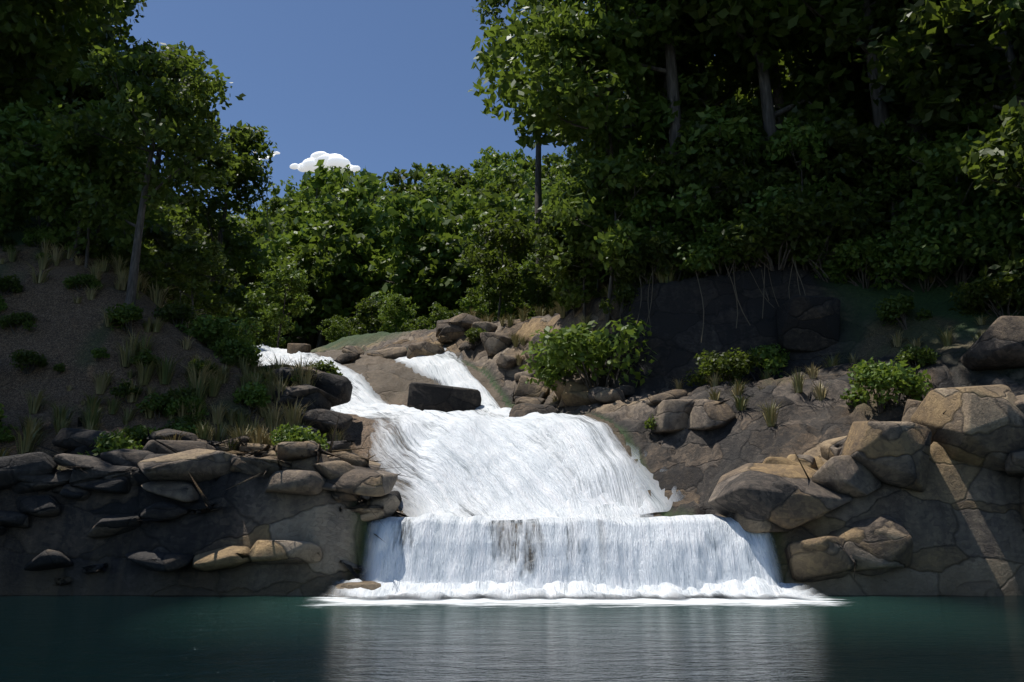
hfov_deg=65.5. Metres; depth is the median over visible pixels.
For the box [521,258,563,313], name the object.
tree
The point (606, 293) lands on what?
grass tuft
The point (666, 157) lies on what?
bush
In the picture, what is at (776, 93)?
tall emergent tree
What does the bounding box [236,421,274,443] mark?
grass tuft
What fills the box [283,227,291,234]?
tree
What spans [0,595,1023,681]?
pool water
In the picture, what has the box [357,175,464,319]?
tree
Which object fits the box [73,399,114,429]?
grass tuft
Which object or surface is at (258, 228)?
tree
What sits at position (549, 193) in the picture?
tree
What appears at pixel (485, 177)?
tree
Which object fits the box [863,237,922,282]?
bush
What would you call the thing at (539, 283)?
bush
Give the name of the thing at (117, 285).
grass tuft
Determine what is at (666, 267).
bush
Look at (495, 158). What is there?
tree
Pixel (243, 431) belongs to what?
grass tuft
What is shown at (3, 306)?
bush
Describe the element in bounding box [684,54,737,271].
tall emergent tree
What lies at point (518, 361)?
grass tuft
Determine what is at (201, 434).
grass tuft
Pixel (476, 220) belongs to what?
tree
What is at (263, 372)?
grass tuft
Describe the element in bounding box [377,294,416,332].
bush
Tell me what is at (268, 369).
bush
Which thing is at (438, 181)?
tree
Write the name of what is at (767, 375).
grass tuft
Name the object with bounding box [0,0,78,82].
broad tree
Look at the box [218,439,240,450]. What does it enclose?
grass tuft
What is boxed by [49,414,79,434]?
grass tuft
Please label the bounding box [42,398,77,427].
grass tuft
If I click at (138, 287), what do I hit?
grass tuft
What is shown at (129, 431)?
bush
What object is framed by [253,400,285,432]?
grass tuft
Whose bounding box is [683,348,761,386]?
bush
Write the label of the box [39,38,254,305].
broad tree
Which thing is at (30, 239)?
bush
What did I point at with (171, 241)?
tree
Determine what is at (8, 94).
broad tree
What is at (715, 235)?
bush
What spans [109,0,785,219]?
sky
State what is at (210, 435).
grass tuft
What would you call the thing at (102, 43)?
broad tree
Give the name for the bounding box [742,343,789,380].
bush
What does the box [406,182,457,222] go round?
tree
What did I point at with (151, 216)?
tree
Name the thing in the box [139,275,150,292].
grass tuft
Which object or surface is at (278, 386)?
grass tuft
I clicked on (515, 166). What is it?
tree
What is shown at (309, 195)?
tree
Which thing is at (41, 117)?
tree
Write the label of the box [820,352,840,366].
grass tuft
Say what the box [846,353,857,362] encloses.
grass tuft
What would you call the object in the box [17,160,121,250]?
tree
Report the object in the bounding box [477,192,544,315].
tree
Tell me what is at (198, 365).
bush
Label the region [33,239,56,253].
grass tuft
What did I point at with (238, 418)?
grass tuft
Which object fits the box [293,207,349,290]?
tree
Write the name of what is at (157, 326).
grass tuft
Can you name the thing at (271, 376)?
grass tuft
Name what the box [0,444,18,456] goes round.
grass tuft
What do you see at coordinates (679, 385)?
grass tuft
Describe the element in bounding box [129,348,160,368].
bush
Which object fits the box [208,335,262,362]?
bush
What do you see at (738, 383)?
grass tuft
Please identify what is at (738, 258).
bush
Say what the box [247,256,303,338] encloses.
tree
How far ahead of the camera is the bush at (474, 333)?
46.13 m
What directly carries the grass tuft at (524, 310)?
on the terrain ground
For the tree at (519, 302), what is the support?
on the terrain ground
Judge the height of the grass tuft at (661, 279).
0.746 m
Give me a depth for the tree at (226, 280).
105.93 m
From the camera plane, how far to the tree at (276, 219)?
174.71 m
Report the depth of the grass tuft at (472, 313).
49.30 m
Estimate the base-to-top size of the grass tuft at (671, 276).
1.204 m
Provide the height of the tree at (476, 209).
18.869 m
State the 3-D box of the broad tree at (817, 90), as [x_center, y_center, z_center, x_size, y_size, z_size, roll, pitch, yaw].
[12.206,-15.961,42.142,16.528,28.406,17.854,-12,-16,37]
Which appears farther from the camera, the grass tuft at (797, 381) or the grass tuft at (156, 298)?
the grass tuft at (156, 298)
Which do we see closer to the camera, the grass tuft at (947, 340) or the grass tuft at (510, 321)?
the grass tuft at (947, 340)
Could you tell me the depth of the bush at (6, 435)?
24.97 m
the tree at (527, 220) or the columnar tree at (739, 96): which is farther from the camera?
the tree at (527, 220)
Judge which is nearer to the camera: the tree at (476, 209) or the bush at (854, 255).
the bush at (854, 255)
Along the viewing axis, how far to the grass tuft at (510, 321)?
46.04 m
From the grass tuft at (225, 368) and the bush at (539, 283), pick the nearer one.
the grass tuft at (225, 368)
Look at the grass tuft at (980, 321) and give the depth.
30.47 m
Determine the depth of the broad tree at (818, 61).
44.40 m
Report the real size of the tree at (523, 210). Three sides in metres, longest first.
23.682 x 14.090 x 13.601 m
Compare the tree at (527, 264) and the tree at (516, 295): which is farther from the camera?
the tree at (527, 264)
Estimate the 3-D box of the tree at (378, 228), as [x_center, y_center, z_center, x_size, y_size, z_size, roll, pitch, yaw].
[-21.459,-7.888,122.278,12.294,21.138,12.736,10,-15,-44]
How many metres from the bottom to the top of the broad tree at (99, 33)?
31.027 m
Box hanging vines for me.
[636,246,829,342]
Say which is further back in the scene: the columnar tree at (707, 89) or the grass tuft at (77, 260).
the columnar tree at (707, 89)
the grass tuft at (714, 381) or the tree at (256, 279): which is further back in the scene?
the tree at (256, 279)
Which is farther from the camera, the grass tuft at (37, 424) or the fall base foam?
the grass tuft at (37, 424)
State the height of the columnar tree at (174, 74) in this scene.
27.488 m
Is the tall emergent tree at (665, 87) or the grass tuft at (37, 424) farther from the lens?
the tall emergent tree at (665, 87)
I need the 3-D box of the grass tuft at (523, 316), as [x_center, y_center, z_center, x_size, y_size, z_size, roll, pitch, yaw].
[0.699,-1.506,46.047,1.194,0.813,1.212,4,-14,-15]
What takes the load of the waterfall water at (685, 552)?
on the terrain ground
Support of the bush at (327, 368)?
on the terrain ground
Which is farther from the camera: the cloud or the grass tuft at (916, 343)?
the cloud
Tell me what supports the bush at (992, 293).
on the terrain ground
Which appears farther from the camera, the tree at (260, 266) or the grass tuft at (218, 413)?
the tree at (260, 266)
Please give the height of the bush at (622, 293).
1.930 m
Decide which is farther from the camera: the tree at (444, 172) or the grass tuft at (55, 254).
the tree at (444, 172)
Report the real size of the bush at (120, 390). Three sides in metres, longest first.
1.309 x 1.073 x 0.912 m
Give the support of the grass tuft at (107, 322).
on the terrain ground
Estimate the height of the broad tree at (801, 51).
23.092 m
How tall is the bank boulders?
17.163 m
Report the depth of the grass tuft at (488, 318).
47.67 m
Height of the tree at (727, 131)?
9.203 m
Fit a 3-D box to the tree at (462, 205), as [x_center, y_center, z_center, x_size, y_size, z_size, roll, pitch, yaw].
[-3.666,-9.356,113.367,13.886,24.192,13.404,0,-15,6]
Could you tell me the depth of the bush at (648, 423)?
30.14 m
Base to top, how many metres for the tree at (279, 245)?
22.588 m
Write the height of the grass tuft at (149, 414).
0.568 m
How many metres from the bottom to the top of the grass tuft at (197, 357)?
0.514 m
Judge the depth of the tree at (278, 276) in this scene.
53.50 m
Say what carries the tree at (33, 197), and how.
on the terrain ground
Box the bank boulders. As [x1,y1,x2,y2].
[0,295,1023,596]
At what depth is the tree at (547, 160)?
221.85 m
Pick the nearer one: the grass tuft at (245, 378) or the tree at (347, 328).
the grass tuft at (245, 378)
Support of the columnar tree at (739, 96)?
on the terrain ground
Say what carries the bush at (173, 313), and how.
on the terrain ground
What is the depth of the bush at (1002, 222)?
33.10 m
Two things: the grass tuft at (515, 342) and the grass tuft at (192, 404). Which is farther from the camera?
the grass tuft at (515, 342)
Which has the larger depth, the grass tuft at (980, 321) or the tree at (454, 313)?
the tree at (454, 313)
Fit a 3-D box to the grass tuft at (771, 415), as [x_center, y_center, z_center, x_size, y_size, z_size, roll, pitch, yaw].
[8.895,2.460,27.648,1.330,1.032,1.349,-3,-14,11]
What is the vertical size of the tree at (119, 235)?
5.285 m
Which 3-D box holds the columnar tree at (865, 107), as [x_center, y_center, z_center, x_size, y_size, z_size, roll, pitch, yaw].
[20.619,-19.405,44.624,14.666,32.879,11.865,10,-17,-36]
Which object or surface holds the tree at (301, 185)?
on the terrain ground
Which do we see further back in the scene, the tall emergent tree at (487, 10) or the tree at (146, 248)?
the tall emergent tree at (487, 10)
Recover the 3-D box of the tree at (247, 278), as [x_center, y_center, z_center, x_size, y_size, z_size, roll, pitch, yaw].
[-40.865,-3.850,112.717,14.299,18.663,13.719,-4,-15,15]
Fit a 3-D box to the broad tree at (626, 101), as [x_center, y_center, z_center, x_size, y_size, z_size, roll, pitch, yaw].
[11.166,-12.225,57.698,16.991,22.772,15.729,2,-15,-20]
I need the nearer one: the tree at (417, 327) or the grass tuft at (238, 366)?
the grass tuft at (238, 366)
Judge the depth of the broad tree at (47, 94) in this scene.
49.64 m
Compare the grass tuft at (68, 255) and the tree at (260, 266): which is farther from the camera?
the tree at (260, 266)
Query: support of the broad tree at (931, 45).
on the terrain ground
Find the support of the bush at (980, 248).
on the terrain ground
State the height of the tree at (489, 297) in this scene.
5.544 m
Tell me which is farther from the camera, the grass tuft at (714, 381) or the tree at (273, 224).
the tree at (273, 224)
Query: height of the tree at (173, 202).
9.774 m
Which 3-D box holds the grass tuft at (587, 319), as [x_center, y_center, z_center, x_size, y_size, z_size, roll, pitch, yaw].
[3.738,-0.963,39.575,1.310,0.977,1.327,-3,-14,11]
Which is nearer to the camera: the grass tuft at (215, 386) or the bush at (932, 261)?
the grass tuft at (215, 386)
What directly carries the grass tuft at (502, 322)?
on the terrain ground
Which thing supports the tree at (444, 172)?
on the terrain ground
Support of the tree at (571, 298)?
on the terrain ground
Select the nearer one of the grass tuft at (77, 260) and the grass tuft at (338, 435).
the grass tuft at (338, 435)
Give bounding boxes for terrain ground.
[0,215,1023,595]
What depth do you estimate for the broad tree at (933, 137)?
52.66 m
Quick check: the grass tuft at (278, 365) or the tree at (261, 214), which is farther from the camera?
the tree at (261, 214)
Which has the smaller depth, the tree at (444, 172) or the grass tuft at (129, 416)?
the grass tuft at (129, 416)
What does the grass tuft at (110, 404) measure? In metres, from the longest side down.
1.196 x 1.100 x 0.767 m
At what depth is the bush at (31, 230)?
34.97 m
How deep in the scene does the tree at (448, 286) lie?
102.72 m
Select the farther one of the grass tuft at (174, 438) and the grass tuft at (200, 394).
the grass tuft at (200, 394)
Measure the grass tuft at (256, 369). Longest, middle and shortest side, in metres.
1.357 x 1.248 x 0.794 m
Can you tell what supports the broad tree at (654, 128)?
on the terrain ground
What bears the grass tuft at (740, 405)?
on the terrain ground
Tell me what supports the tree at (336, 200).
on the terrain ground
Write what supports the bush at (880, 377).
on the terrain ground
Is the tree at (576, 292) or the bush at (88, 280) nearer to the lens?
the bush at (88, 280)
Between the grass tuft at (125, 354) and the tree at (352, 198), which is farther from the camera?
the tree at (352, 198)
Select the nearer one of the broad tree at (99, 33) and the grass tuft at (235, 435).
the grass tuft at (235, 435)
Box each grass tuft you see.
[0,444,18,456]
[4,243,27,261]
[4,418,53,453]
[14,413,47,432]
[16,387,54,413]
[21,414,54,436]
[24,262,54,283]
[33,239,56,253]
[33,250,61,269]
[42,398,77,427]
[43,243,70,261]
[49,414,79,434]
[55,239,79,258]
[70,293,84,303]
[73,254,84,264]
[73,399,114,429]
[76,419,109,429]
[80,391,111,408]
[85,284,102,299]
[87,262,105,278]
[87,368,115,393]
[94,255,115,271]
[98,370,115,385]
[100,305,116,326]
[102,395,127,414]
[106,252,130,273]
[110,269,128,289]
[112,267,128,278]
[112,338,144,366]
[113,275,142,293]
[113,279,124,289]
[113,377,150,402]
[116,405,140,420]
[118,331,159,356]
[119,329,148,355]
[120,357,162,385]
[122,416,130,424]
[135,404,157,418]
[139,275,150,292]
[140,316,154,331]
[141,279,175,307]
[143,383,159,398]
[146,315,170,332]
[146,352,185,384]
[157,431,188,439]
[164,381,205,410]
[173,359,218,391]
[175,335,202,349]
[175,401,190,417]
[176,374,218,405]
[180,362,206,378]
[184,399,219,420]
[186,353,207,361]
[187,418,221,439]
[193,367,220,390]
[203,419,237,440]
[204,372,229,396]
[204,424,215,440]
[209,402,230,423]
[212,365,235,383]
[213,364,231,381]
[216,362,235,375]
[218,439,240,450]
[219,426,266,437]
[221,420,264,438]
[224,407,241,419]
[227,407,257,426]
[233,416,272,434]
[234,361,262,376]
[235,355,257,368]
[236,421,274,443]
[240,368,278,385]
[240,370,264,384]
[246,424,277,444]
[249,360,263,371]
[251,401,275,417]
[253,367,278,383]
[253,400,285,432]
[259,366,286,387]
[261,413,278,427]
[262,375,312,401]
[262,432,275,445]
[263,396,315,426]
[264,353,295,368]
[265,378,281,399]
[268,415,292,427]
[277,355,316,385]
[290,357,311,366]
[291,365,322,385]
[327,426,349,440]
[465,309,481,316]
[480,313,495,321]
[498,314,506,325]
[504,311,517,326]
[509,332,523,347]
[516,355,524,365]
[517,305,531,315]
[518,334,528,345]
[519,309,528,320]
[533,304,548,315]
[547,306,556,316]
[553,301,569,318]
[578,313,594,329]
[597,284,615,295]
[654,269,664,282]
[656,259,680,282]
[670,377,686,389]
[704,370,721,386]
[706,387,720,400]
[726,381,748,395]
[729,378,748,393]
[731,392,757,410]
[754,398,783,426]
[755,369,774,379]
[781,366,809,392]
[796,363,823,378]
[809,377,834,400]
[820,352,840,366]
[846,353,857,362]
[883,330,905,346]
[898,334,924,348]
[933,324,959,345]
[970,328,984,342]
[971,315,988,324]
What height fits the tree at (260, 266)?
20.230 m
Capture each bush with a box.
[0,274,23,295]
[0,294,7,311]
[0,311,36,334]
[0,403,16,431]
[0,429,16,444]
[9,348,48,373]
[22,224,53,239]
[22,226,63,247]
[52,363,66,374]
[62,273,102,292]
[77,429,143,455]
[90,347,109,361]
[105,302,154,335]
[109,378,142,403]
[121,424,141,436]
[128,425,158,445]
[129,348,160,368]
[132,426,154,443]
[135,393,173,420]
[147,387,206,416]
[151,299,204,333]
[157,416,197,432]
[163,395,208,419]
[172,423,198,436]
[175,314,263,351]
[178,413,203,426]
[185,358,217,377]
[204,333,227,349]
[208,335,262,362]
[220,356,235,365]
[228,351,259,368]
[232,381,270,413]
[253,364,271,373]
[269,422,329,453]
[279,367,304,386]
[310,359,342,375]
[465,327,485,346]
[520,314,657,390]
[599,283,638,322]
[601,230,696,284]
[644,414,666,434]
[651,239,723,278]
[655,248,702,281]
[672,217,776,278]
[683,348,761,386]
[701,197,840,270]
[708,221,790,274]
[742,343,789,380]
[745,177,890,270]
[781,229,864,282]
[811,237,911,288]
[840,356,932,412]
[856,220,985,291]
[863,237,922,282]
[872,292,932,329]
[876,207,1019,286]
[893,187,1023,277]
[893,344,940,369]
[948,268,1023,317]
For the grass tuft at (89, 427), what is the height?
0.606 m
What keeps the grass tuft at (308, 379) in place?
on the terrain ground
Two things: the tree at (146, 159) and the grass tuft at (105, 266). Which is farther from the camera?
the tree at (146, 159)
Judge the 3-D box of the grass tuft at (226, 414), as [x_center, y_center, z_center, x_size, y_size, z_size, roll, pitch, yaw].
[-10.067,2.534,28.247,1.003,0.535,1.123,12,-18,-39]
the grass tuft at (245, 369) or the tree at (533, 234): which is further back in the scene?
the tree at (533, 234)
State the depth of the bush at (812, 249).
35.11 m
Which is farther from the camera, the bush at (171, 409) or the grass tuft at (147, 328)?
the grass tuft at (147, 328)
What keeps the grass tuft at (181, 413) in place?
on the terrain ground
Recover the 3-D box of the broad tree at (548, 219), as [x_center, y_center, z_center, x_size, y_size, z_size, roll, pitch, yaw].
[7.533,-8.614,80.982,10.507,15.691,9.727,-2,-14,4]
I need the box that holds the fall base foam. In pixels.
[341,577,813,598]
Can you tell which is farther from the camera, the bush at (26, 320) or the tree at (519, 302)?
the tree at (519, 302)
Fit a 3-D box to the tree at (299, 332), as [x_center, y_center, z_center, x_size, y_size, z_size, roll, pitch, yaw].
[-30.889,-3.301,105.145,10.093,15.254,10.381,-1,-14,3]
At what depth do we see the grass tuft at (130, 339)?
29.34 m
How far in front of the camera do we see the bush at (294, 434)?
24.55 m
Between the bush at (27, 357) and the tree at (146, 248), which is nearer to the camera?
the bush at (27, 357)
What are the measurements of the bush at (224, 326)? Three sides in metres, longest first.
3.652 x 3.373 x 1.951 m
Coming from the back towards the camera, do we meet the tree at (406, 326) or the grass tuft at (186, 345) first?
the tree at (406, 326)
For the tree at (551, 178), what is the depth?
223.12 m
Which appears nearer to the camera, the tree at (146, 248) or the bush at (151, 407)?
the bush at (151, 407)
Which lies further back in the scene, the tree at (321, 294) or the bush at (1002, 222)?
the tree at (321, 294)
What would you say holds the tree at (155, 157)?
on the terrain ground
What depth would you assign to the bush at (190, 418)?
27.37 m
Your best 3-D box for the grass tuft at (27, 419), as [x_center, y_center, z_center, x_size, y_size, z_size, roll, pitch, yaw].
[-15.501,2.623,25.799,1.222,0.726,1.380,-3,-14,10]
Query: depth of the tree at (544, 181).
175.98 m
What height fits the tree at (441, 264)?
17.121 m
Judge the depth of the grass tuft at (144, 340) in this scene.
29.37 m
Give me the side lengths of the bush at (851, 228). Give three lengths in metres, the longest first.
6.900 x 6.372 x 4.000 m
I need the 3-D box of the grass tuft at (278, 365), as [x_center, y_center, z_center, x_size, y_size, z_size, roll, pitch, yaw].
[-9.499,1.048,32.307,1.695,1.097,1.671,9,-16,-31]
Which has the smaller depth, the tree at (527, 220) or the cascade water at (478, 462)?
the cascade water at (478, 462)
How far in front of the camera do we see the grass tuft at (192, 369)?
29.09 m
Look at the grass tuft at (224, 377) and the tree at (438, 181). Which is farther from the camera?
the tree at (438, 181)
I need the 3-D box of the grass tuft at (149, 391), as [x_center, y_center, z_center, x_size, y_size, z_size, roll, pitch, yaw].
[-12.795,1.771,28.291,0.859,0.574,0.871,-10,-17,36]
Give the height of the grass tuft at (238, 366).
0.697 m
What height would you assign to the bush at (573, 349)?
3.654 m
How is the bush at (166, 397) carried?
on the terrain ground
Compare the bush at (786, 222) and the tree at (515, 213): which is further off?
the tree at (515, 213)
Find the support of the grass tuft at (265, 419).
on the terrain ground
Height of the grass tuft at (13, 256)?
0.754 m
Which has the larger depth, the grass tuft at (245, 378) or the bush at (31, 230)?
the bush at (31, 230)
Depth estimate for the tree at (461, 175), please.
215.83 m
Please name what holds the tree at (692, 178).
on the terrain ground
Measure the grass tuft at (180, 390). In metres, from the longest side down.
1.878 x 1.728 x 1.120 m
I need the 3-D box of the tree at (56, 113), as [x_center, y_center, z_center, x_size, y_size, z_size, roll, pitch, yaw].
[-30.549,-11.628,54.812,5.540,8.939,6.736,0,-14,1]
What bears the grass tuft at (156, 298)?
on the terrain ground
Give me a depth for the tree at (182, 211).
48.47 m
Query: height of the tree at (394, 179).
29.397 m
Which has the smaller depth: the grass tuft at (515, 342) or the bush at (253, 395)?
the bush at (253, 395)
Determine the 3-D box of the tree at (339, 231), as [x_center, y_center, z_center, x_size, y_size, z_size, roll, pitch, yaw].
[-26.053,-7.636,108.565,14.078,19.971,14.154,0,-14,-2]
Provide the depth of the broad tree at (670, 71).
41.62 m
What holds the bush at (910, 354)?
on the terrain ground
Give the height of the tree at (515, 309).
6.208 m
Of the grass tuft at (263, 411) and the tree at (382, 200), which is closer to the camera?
the grass tuft at (263, 411)
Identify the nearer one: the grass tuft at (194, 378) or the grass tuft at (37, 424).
the grass tuft at (37, 424)
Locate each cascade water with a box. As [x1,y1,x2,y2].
[257,344,669,520]
[395,348,647,522]
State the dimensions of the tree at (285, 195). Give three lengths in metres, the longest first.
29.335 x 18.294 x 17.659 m
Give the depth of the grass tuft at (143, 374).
28.55 m
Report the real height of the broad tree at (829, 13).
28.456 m
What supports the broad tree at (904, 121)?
on the terrain ground
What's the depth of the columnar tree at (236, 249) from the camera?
72.28 m
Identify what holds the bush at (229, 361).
on the terrain ground
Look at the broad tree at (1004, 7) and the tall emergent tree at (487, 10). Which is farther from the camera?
the tall emergent tree at (487, 10)
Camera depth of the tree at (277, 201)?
207.83 m
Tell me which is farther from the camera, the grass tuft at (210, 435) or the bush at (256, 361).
the bush at (256, 361)
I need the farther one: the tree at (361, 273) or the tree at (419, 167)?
the tree at (419, 167)
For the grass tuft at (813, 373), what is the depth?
30.11 m
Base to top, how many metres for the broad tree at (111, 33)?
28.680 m
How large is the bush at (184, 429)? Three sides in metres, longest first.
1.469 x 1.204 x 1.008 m
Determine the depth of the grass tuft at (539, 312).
46.24 m
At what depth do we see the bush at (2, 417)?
25.48 m
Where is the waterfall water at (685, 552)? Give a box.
[368,513,780,596]
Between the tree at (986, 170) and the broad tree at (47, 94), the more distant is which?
the broad tree at (47, 94)
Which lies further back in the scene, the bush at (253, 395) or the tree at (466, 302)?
the tree at (466, 302)
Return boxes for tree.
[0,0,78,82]
[0,0,123,123]
[0,0,134,72]
[0,3,93,111]
[0,98,52,230]
[0,98,168,260]
[0,119,70,227]
[3,41,114,122]
[11,125,88,239]
[13,0,146,117]
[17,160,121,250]
[19,0,144,121]
[23,131,156,267]
[26,112,64,124]
[37,33,129,119]
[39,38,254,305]
[48,8,103,76]
[49,108,64,123]
[62,142,157,245]
[103,39,225,224]
[103,228,153,267]
[109,216,223,314]
[113,215,221,323]
[119,195,201,292]
[138,149,158,171]
[138,153,157,202]
[140,240,241,323]
[157,191,185,212]
[167,122,277,317]
[186,262,242,303]
[209,211,283,311]
[213,237,293,336]
[221,211,237,220]
[223,257,259,296]
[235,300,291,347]
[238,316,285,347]
[240,183,292,224]
[244,261,313,347]
[246,207,265,224]
[246,259,317,348]
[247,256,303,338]
[253,217,286,251]
[260,207,373,339]
[266,212,288,226]
[272,186,318,238]
[273,194,314,236]
[273,198,373,346]
[280,170,348,207]
[281,200,374,343]
[282,188,302,210]
[282,233,369,347]
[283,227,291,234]
[289,259,361,340]
[290,159,400,299]
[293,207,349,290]
[302,195,342,219]
[305,274,357,345]
[308,242,388,328]
[312,336,316,349]
[313,164,356,199]
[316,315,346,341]
[322,314,353,339]
[329,317,358,342]
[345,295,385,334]
[347,171,379,204]
[355,167,428,209]
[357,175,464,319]
[358,224,403,333]
[363,196,400,232]
[369,278,411,332]
[373,239,454,330]
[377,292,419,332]
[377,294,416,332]
[383,182,421,194]
[383,319,415,331]
[389,233,482,314]
[396,231,478,313]
[399,316,428,330]
[403,162,452,186]
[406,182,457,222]
[408,247,487,326]
[415,185,465,234]
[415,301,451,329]
[418,174,471,214]
[424,163,464,190]
[431,231,499,309]
[436,306,466,323]
[443,165,482,192]
[447,189,525,266]
[450,187,474,214]
[452,206,479,222]
[453,169,531,213]
[454,200,484,238]
[455,287,506,320]
[459,214,532,320]
[465,163,521,209]
[466,268,506,321]
[468,0,721,292]
[470,146,531,193]
[470,199,527,291]
[471,0,597,311]
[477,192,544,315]
[480,258,525,318]
[483,158,551,205]
[486,171,565,199]
[490,301,523,319]
[506,297,534,318]
[507,0,740,293]
[515,188,596,296]
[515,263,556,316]
[517,153,558,186]
[518,252,557,305]
[519,187,566,212]
[521,202,603,317]
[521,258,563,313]
[523,196,552,312]
[523,202,553,289]
[524,190,546,267]
[525,0,754,244]
[530,169,554,187]
[533,194,612,318]
[534,177,564,236]
[535,185,602,306]
[538,141,674,329]
[541,153,571,192]
[554,271,596,292]
[556,141,648,192]
[562,179,651,286]
[569,58,753,186]
[588,172,660,232]
[615,195,695,281]
[625,0,800,172]
[627,0,740,235]
[640,132,758,273]
[643,0,898,175]
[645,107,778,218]
[656,105,767,229]
[667,95,809,270]
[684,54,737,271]
[714,0,967,241]
[731,50,820,199]
[744,116,862,217]
[760,105,888,257]
[768,9,785,130]
[776,48,943,210]
[778,27,926,142]
[783,20,965,238]
[807,0,1015,132]
[815,0,1023,212]
[826,0,1023,142]
[866,34,968,133]
[881,99,1023,284]
[893,0,1023,208]
[950,100,1019,198]
[956,0,1023,38]
[956,95,1023,296]
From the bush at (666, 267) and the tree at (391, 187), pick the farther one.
the tree at (391, 187)
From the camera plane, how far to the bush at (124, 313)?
30.03 m
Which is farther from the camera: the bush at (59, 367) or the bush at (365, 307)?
the bush at (365, 307)
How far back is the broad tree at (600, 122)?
40.73 m
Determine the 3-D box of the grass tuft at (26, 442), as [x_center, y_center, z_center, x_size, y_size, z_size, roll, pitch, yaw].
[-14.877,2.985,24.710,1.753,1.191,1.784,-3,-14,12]
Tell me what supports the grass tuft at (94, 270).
on the terrain ground
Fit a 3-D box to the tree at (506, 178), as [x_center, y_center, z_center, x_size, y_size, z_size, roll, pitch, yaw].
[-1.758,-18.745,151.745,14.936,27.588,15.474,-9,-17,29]
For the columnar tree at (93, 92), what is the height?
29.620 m
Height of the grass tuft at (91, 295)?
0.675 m
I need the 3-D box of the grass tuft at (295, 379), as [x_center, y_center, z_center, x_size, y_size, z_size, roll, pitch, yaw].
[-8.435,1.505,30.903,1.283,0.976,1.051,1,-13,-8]
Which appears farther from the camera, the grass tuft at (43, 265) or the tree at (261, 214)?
the tree at (261, 214)
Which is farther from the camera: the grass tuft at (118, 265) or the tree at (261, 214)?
the tree at (261, 214)
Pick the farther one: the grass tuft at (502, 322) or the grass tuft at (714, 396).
the grass tuft at (502, 322)
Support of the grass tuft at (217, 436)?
on the terrain ground
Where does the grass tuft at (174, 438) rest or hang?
on the terrain ground
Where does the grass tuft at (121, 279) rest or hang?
on the terrain ground
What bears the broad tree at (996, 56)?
on the terrain ground
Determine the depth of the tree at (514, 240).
55.37 m
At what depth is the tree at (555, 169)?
185.32 m
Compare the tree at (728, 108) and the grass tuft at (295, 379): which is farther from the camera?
the tree at (728, 108)
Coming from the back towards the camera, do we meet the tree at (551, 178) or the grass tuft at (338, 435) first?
the tree at (551, 178)
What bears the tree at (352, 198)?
on the terrain ground
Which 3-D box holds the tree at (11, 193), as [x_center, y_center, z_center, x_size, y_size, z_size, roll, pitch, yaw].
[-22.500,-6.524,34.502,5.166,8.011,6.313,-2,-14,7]
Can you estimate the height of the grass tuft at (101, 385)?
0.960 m
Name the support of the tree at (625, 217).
on the terrain ground
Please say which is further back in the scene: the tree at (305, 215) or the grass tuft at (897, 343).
the tree at (305, 215)
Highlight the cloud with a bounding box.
[258,151,359,171]
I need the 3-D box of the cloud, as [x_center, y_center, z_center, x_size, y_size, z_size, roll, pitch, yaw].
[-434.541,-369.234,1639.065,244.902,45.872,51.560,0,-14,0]
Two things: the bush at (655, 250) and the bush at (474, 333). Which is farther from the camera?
the bush at (474, 333)
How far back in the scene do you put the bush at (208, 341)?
31.94 m
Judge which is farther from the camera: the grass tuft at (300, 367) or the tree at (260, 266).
the tree at (260, 266)
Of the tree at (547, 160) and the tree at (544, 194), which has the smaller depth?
the tree at (544, 194)
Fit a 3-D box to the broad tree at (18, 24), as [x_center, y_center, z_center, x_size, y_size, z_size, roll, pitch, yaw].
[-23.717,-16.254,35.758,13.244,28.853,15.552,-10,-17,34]
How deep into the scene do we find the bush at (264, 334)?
62.30 m
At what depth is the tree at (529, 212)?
109.93 m
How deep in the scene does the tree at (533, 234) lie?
41.63 m
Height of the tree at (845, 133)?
8.582 m
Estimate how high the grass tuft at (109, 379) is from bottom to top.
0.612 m
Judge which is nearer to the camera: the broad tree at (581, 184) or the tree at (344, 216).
the broad tree at (581, 184)
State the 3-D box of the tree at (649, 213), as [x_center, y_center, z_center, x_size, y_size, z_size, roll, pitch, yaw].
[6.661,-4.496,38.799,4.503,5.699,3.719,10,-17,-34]
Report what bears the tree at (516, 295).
on the terrain ground
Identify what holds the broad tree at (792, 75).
on the terrain ground
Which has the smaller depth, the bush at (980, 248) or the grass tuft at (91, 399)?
the grass tuft at (91, 399)
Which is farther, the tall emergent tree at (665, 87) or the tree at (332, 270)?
the tree at (332, 270)
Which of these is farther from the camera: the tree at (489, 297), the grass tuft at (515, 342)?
the tree at (489, 297)
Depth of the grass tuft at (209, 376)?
28.99 m
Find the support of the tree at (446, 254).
on the terrain ground
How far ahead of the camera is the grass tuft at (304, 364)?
32.14 m
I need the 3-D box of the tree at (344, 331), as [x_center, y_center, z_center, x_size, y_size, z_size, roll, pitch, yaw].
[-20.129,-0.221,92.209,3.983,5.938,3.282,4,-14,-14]
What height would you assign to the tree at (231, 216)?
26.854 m
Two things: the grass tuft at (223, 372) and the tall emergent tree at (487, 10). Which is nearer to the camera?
the grass tuft at (223, 372)
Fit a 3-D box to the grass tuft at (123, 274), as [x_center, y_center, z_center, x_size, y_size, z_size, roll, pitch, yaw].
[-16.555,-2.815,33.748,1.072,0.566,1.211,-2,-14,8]
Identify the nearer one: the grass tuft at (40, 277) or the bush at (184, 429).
the bush at (184, 429)

